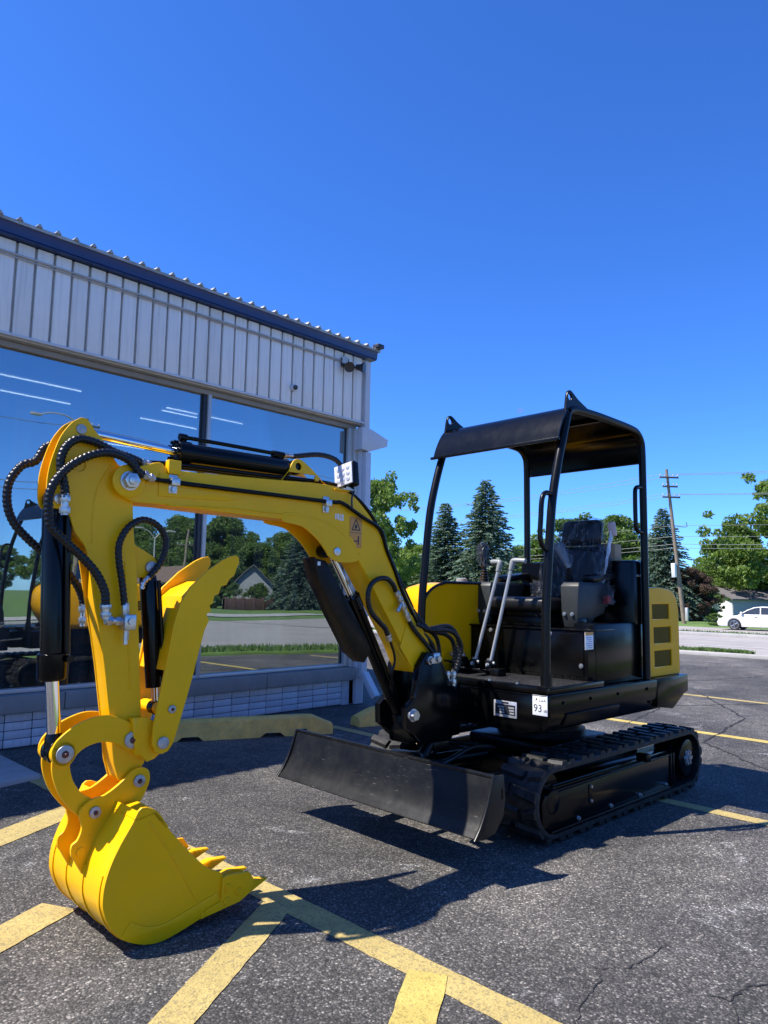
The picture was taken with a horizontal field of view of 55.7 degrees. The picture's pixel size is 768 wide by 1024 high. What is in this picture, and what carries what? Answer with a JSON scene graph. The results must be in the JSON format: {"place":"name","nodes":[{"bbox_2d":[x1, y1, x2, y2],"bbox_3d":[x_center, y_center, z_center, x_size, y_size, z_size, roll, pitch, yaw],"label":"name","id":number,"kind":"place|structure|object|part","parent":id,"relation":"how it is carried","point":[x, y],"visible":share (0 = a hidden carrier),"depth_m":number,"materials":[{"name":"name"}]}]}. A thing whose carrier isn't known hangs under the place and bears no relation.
{"place":"outdoors","nodes":[
{"label":"outdoors","id":0,"kind":"place"},
{"bbox_2d":[0,755,40,787],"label":"sidewalk","id":1,"kind":"structure","parent":0,"point":[12,772],"depth_m":4.58,"materials":[{"name":"concrete"}]},
{"bbox_2d":[0,209,387,749],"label":"shop building","id":2,"kind":"structure","parent":0,"point":[109,341],"depth_m":6.62,"materials":[{"name":"white metal"}]},
{"bbox_2d":[0,346,202,689],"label":"window","id":3,"kind":"structure","parent":2,"relation":"in","point":[39,395],"depth_m":5.86,"materials":[{"name":"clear glass"}]},
{"bbox_2d":[200,397,346,673],"bbox_3d":[-1.071,0.273,7.429,0.025,2.610,1.783,-5,-9,44],"label":"window","id":4,"kind":"structure","parent":2,"relation":"in","point":[268,615],"depth_m":7.28,"materials":[{"name":"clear glass"}]},
{"bbox_2d":[0,633,767,1023],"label":"parking lot","id":5,"kind":"structure","parent":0,"point":[556,929],"depth_m":2.89,"materials":[{"name":"grey asphalt"}]},
{"bbox_2d":[0,806,64,845],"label":"parking line","id":6,"kind":"object","parent":5,"relation":"on","point":[16,831],"visible":0.71,"depth_m":3.67,"materials":[{"name":"yellow paint"}]},
{"bbox_2d":[0,903,75,951],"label":"parking line","id":7,"kind":"object","parent":5,"relation":"on","point":[22,926],"visible":1,"depth_m":2.61,"materials":[{"name":"yellow paint"}]},
{"bbox_2d":[148,902,293,1023],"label":"parking line","id":8,"kind":"object","parent":5,"relation":"on","point":[197,994],"visible":1,"depth_m":2.31,"materials":[{"name":"yellow paint"}]},
{"bbox_2d":[153,714,332,742],"bbox_3d":[-1.243,1.775,5.996,1.669,0.168,0.175,3,-7,-21],"label":"wheel stop","id":9,"kind":"object","parent":5,"relation":"on","point":[227,728],"visible":0.73,"depth_m":5.97,"materials":[{"name":"concrete"}]},
{"bbox_2d":[30,773,561,1023],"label":"parking line","id":10,"kind":"object","parent":5,"relation":"on","point":[500,1008],"visible":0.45,"depth_m":2.42,"materials":[{"name":"yellow paint"}]},
{"bbox_2d":[2,390,701,944],"bbox_3d":[0.199,0.468,3.855,4.120,2.337,1.386,7,-9,-44],"label":"excavator","id":11,"kind":"object","parent":5,"relation":"on","point":[542,662],"visible":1,"depth_m":3.48,"materials":[{"name":"metal"}]},
{"bbox_2d":[598,544,620,560],"bbox_3d":[1.452,0.262,4.677,0.082,0.106,0.120,7,-9,-44],"label":"cardboard box","id":12,"kind":"object","parent":11,"relation":"on","point":[615,553],"visible":0.52,"depth_m":4.63,"materials":[{"name":"cardboard"}]},
{"bbox_2d":[350,706,378,726],"bbox_3d":[0.422,1.916,7.003,1.603,0.168,0.174,5,-7,-31],"label":"wheel stop","id":13,"kind":"object","parent":5,"relation":"on","point":[365,717],"visible":0.13,"depth_m":6.59,"materials":[{"name":"yellow concrete"}]},
{"bbox_2d":[388,970,447,1023],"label":"parking line","id":14,"kind":"object","parent":5,"relation":"on","point":[419,999],"visible":1,"depth_m":2.16,"materials":[{"name":"yellow paint"}]},
{"bbox_2d":[333,725,767,825],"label":"parking line","id":15,"kind":"object","parent":5,"relation":"on","point":[719,812],"visible":0.34,"depth_m":4.17,"materials":[{"name":"yellow paint"}]},
{"bbox_2d":[574,967,601,1021],"bbox_3d":[0.624,1.462,2.197,0.038,0.001,0.381,-2,-7,26],"label":"pavement crack","id":16,"kind":"object","parent":5,"relation":"on","point":[588,994],"visible":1,"depth_m":2.20,"materials":[{"name":"black asphalt"}]},
{"bbox_2d":[589,945,665,968],"bbox_3d":[0.842,1.490,2.417,0.356,0.001,0.068,4,-7,-26],"label":"pavement crack","id":17,"kind":"object","parent":5,"relation":"on","point":[636,963],"visible":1,"depth_m":2.40,"materials":[{"name":"black asphalt"}]},
{"bbox_2d":[607,718,767,742],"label":"parking line","id":18,"kind":"object","parent":5,"relation":"on","point":[722,735],"visible":0.32,"depth_m":6.46,"materials":[{"name":"yellow paint"}]},
{"bbox_2d":[622,704,756,726],"bbox_3d":[3.816,2.193,8.239,4.448,0.001,0.660,5,-8,-35],"label":"pavement crack","id":19,"kind":"object","parent":5,"relation":"on","point":[687,705],"visible":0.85,"depth_m":8.17,"materials":[{"name":"black asphalt"}]},
{"bbox_2d":[683,694,767,703],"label":"parking line","id":20,"kind":"object","parent":5,"relation":"on","point":[726,698],"visible":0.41,"depth_m":8.77,"materials":[{"name":"yellow paint"}]},
{"bbox_2d":[689,687,767,769],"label":"pavement crack","id":21,"kind":"object","parent":5,"relation":"on","point":[713,736],"visible":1,"depth_m":6.46,"materials":[{"name":"black asphalt"}]},
{"bbox_2d":[704,983,767,1001],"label":"pavement crack","id":22,"kind":"object","parent":5,"relation":"on","point":[740,991],"visible":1,"depth_m":2.23,"materials":[{"name":"black asphalt"}]},
{"bbox_2d":[0,0,767,567],"label":"sky","id":23,"kind":"structure","parent":0,"point":[526,204],"materials":[{"name":"blue"}]},
{"bbox_2d":[517,408,523,413],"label":"moon","id":24,"kind":"object","parent":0,"point":[520,410],"visible":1,"depth_m":1635.22,"materials":[{"name":"blue"}]},
{"bbox_2d":[369,619,767,654],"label":"road","id":25,"kind":"structure","parent":0,"point":[758,645],"depth_m":20.38,"materials":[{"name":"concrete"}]},
{"bbox_2d":[681,643,767,648],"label":"road line","id":26,"kind":"object","parent":25,"relation":"on","point":[720,645],"depth_m":19.02,"materials":[{"name":"white paint"}]},
{"bbox_2d":[679,626,767,633],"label":"driveway","id":27,"kind":"structure","parent":0,"point":[689,628],"depth_m":43.98,"materials":[{"name":"concrete"}]},
{"bbox_2d":[717,607,767,629],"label":"parked car","id":28,"kind":"object","parent":27,"relation":"on","point":[756,617],"visible":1,"depth_m":43.44,"materials":[{"name":"white metal"}]},
{"bbox_3d":[21.964,5.915,43.495,1.020,0.415,0.233,-5,-9,42],"label":"side window","id":29,"kind":"part","parent":28,"relation":"part of","materials":[{"name":"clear glass"}]},
{"bbox_3d":[22.714,5.847,42.829,0.910,0.408,0.230,-5,-9,42],"label":"side window","id":30,"kind":"part","parent":28,"relation":"part of","materials":[{"name":"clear glass"}]},
{"bbox_2d":[679,619,767,632],"bbox_3d":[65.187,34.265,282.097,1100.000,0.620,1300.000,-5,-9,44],"label":"ground","id":31,"kind":"structure","parent":0,"point":[693,623],"depth_m":51.43,"materials":[{"name":"green plant"}]},
{"bbox_2d":[370,470,421,580],"bbox_3d":[-0.305,2.272,50.333,6.234,10.295,7.250,0,-6,7],"label":"leafy tree","id":32,"kind":"object","parent":31,"relation":"on","point":[383,498],"visible":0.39,"depth_m":49.32,"materials":[{"name":"green plant"}]},
{"bbox_2d":[393,547,407,586],"bbox_3d":[-0.792,5.175,62.262,6.302,7.519,6.909,5,-7,-30],"label":"leafy tree","id":33,"kind":"object","parent":31,"relation":"on","point":[405,582],"visible":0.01,"depth_m":61.81,"materials":[{"name":"green plant"}]},
{"bbox_2d":[395,543,435,588],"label":"leafy tree","id":34,"kind":"object","parent":31,"relation":"on","point":[416,550],"visible":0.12,"depth_m":65.76,"materials":[{"name":"green plant"}]},
{"bbox_2d":[409,503,472,584],"bbox_3d":[5.000,4.291,59.816,7.157,10.160,7.221,-1,-7,21],"label":"spruce tree","id":35,"kind":"object","parent":31,"relation":"on","point":[444,534],"visible":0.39,"depth_m":59.42,"materials":[{"name":"green plant"}]},
{"bbox_2d":[438,479,523,582],"bbox_3d":[8.149,3.421,57.534,8.606,12.195,9.101,-1,-7,19],"label":"spruce tree","id":36,"kind":"object","parent":31,"relation":"on","point":[480,527],"visible":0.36,"depth_m":57.30,"materials":[{"name":"green plant"}]},
{"bbox_2d":[513,563,522,582],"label":"leafy tree","id":37,"kind":"object","parent":31,"relation":"on","point":[520,569],"visible":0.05,"depth_m":72.73,"materials":[{"name":"green plant"}]},
{"bbox_2d":[505,537,555,561],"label":"leafy tree","id":38,"kind":"object","parent":31,"relation":"on","point":[534,546],"visible":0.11,"depth_m":78.27,"materials":[{"name":"green plant"}]},
{"bbox_2d":[530,512,593,561],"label":"leafy tree","id":39,"kind":"object","parent":31,"relation":"on","point":[559,523],"visible":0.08,"depth_m":74.34,"materials":[{"name":"green plant"}]},
{"bbox_2d":[368,616,767,638],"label":"kerb","id":40,"kind":"structure","parent":31,"relation":"on","point":[756,636],"depth_m":23.66,"materials":[{"name":"concrete"}]},
{"bbox_2d":[373,630,767,659],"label":"kerb","id":41,"kind":"structure","parent":31,"relation":"on","point":[736,655],"depth_m":15.25,"materials":[{"name":"concrete"}]},
{"bbox_2d":[597,514,670,578],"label":"leafy tree","id":42,"kind":"object","parent":31,"relation":"on","point":[623,525],"visible":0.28,"depth_m":69.32,"materials":[{"name":"green plant"}]},
{"bbox_2d":[637,508,709,621],"bbox_3d":[24.480,4.978,63.355,7.782,10.684,7.358,2,-7,-11],"label":"spruce tree","id":43,"kind":"object","parent":31,"relation":"on","point":[660,566],"visible":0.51,"depth_m":62.65,"materials":[{"name":"green plant"}]},
{"bbox_2d":[659,469,688,623],"bbox_3d":[21.963,2.632,54.937,1.998,11.923,0.513,1,-6,-4],"label":"utility pole","id":44,"kind":"object","parent":31,"relation":"on","point":[675,569],"visible":1,"depth_m":54.91,"materials":[{"name":"brown wood"}]},
{"bbox_2d":[404,474,659,508],"bbox_3d":[6.379,-1.103,69.623,40.950,0.930,0.029,-5,-9,44],"label":"overhead wire","id":45,"kind":"object","parent":44,"relation":"attached to","point":[540,494],"visible":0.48,"depth_m":61.32,"materials":[{"name":"black metal"}]},
{"bbox_2d":[400,475,674,510],"bbox_3d":[7.671,-1.003,70.320,41.844,0.930,0.029,-5,-9,45],"label":"overhead wire","id":46,"kind":"object","parent":44,"relation":"attached to","point":[546,496],"visible":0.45,"depth_m":62.68,"materials":[{"name":"black metal"}]},
{"bbox_2d":[456,494,661,520],"bbox_3d":[6.477,0.415,69.490,41.077,0.930,0.029,-5,-9,44],"label":"overhead wire","id":47,"kind":"object","parent":44,"relation":"attached to","point":[570,508],"visible":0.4,"depth_m":60.09,"materials":[{"name":"black metal"}]},
{"bbox_2d":[519,544,672,556],"bbox_3d":[7.074,4.136,69.486,41.720,0.732,0.031,-5,-9,44],"label":"overhead wire","id":48,"kind":"object","parent":44,"relation":"attached to","point":[626,548],"visible":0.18,"depth_m":57.10,"materials":[{"name":"black metal"}]},
{"bbox_2d":[680,494,755,494],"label":"overhead wire","id":49,"kind":"object","parent":44,"relation":"attached to","point":[717,494],"visible":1,"depth_m":53.58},
{"bbox_2d":[676,536,765,536],"bbox_3d":[37.601,0.765,40.855,42.331,0.527,0.025,-5,-9,42],"label":"overhead wire","id":50,"kind":"object","parent":44,"relation":"attached to","point":[720,536],"visible":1,"depth_m":52.85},
{"bbox_2d":[674,524,767,525],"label":"overhead wire","id":51,"kind":"object","parent":44,"relation":"attached to","point":[701,525],"visible":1,"depth_m":54.11,"materials":[{"name":"black metal"}]},
{"bbox_2d":[702,548,741,548],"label":"overhead wire","id":52,"kind":"object","parent":44,"relation":"attached to","point":[721,548],"visible":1,"depth_m":52.77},
{"bbox_2d":[692,473,752,474],"bbox_3d":[38.214,-3.693,41.613,42.196,0.930,0.029,-5,-9,42],"label":"overhead wire","id":53,"kind":"object","parent":44,"relation":"attached to","point":[714,474],"visible":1,"depth_m":54.03,"materials":[{"name":"black metal"}]},
{"bbox_2d":[689,471,761,473],"bbox_3d":[36.922,-3.793,40.917,43.063,0.930,0.029,-5,-9,43],"label":"overhead wire","id":54,"kind":"object","parent":44,"relation":"attached to","point":[724,472],"visible":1,"depth_m":52.18,"materials":[{"name":"black metal"}]},
{"bbox_2d":[695,544,767,544],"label":"overhead wire","id":55,"kind":"object","parent":44,"relation":"attached to","point":[731,544],"visible":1,"depth_m":52.34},
{"bbox_2d":[660,567,724,620],"bbox_3d":[26.223,6.990,61.696,4.597,4.619,5.040,6,-8,-36],"label":"shrub","id":56,"kind":"object","parent":31,"relation":"on","point":[704,583],"visible":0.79,"depth_m":60.95,"materials":[{"name":"brown plant"}]},
{"bbox_2d":[684,566,729,597],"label":"leafy tree","id":57,"kind":"object","parent":31,"relation":"on","point":[718,583],"visible":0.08,"depth_m":73.63,"materials":[{"name":"green plant"}]},
{"bbox_2d":[685,591,729,620],"bbox_3d":[27.876,7.941,63.380,3.757,3.115,3.427,1,-6,-4],"label":"shrub","id":58,"kind":"object","parent":31,"relation":"on","point":[714,610],"visible":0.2,"depth_m":62.76,"materials":[{"name":"green plant"}]},
{"bbox_2d":[704,613,722,625],"bbox_3d":[23.391,7.572,51.164,1.339,0.913,1.468,3,-7,-19],"label":"hedge","id":59,"kind":"object","parent":31,"relation":"on","point":[715,616],"visible":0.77,"depth_m":51.08,"materials":[{"name":"green plant"}]},
{"bbox_2d":[692,539,767,578],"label":"leafy tree","id":60,"kind":"object","parent":31,"relation":"on","point":[697,561],"visible":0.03,"depth_m":87.66,"materials":[{"name":"green plant"}]},
{"bbox_2d":[695,472,767,590],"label":"leafy tree","id":61,"kind":"object","parent":31,"relation":"on","point":[757,553],"visible":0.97,"depth_m":70.20,"materials":[{"name":"green plant"}]},
{"bbox_2d":[699,526,767,589],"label":"leafy tree","id":62,"kind":"object","parent":31,"relation":"on","point":[743,531],"visible":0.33,"depth_m":74.41,"materials":[{"name":"green plant"}]},
{"bbox_2d":[710,585,767,616],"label":"house","id":63,"kind":"structure","parent":31,"relation":"on","point":[741,600],"depth_m":70.43,"materials":[{"name":"grey"}]},
{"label":"verge","id":64,"kind":"structure","parent":0,"visible":0},
{"bbox_2d":[372,626,767,653],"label":"grass","id":65,"kind":"structure","parent":64,"relation":"on","point":[711,649],"depth_m":15.85,"materials":[{"name":"green plant"}]},
{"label":"utility pole","id":66,"kind":"object","parent":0,"visible":0},
{"bbox_2d":[418,495,673,524],"bbox_3d":[7.659,0.505,70.116,41.910,0.930,0.029,-5,-9,44],"label":"overhead wire","id":67,"kind":"object","parent":66,"relation":"attached to","point":[580,509],"visible":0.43,"depth_m":61.01,"materials":[{"name":"black metal"}]}
]}

